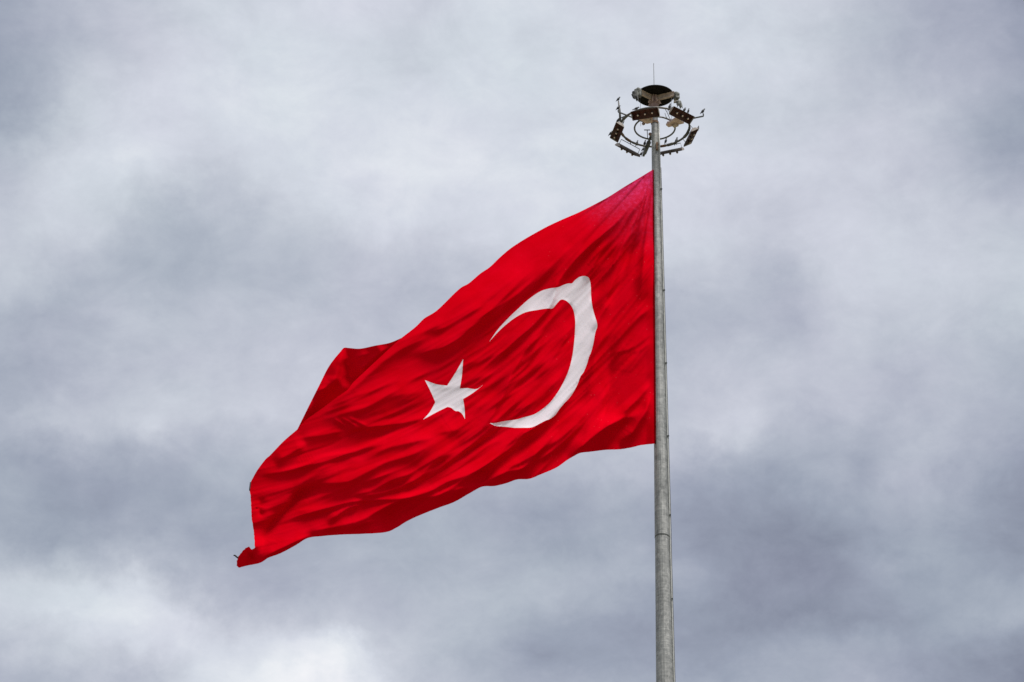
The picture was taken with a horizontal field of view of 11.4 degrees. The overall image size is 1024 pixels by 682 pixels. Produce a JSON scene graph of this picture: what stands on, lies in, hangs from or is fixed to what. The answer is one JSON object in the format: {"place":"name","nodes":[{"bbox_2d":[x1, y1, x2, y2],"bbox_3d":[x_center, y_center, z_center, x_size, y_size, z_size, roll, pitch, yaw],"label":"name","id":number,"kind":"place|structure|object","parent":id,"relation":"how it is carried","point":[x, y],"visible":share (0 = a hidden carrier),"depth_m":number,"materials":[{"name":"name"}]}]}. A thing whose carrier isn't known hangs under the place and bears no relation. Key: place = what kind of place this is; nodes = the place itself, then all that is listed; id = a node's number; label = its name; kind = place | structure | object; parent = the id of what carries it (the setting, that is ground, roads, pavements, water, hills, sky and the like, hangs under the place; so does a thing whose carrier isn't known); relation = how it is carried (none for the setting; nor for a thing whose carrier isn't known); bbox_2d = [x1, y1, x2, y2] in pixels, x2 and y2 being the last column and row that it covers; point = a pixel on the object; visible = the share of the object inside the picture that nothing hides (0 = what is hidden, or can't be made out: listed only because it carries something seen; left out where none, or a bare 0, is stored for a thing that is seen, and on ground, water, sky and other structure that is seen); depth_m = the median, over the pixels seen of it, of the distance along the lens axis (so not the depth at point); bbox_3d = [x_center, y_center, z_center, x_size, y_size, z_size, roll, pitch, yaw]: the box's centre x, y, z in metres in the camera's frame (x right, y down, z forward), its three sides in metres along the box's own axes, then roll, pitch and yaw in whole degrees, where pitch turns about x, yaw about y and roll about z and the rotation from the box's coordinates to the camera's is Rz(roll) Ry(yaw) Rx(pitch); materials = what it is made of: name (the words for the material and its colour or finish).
{"place":"outdoors","nodes":[
{"label":"outdoors","id":0,"kind":"place"},
{"bbox_2d":[0,0,1023,681],"label":"sky","id":1,"kind":"structure","parent":0,"point":[204,204],"materials":[{"name":"grey"}]},
{"bbox_2d":[631,63,682,681],"bbox_3d":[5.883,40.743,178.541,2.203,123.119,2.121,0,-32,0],"label":"flagpole","id":2,"kind":"object","parent":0,"point":[654,95],"visible":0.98,"depth_m":201.20,"materials":[{"name":"metal"}]},
{"bbox_2d":[233,170,655,567],"bbox_3d":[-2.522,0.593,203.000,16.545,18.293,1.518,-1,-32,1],"label":"flag","id":3,"kind":"object","parent":2,"relation":"attached to","point":[531,356],"visible":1,"depth_m":202.06,"materials":[{"name":"red fabric"}]},
{"bbox_2d":[610,100,703,156],"bbox_3d":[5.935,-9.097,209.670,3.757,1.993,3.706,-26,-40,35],"label":"floodlight ring","id":4,"kind":"object","parent":2,"relation":"attached to","point":[645,115],"visible":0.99,"depth_m":208.92,"materials":[{"name":"metal"}]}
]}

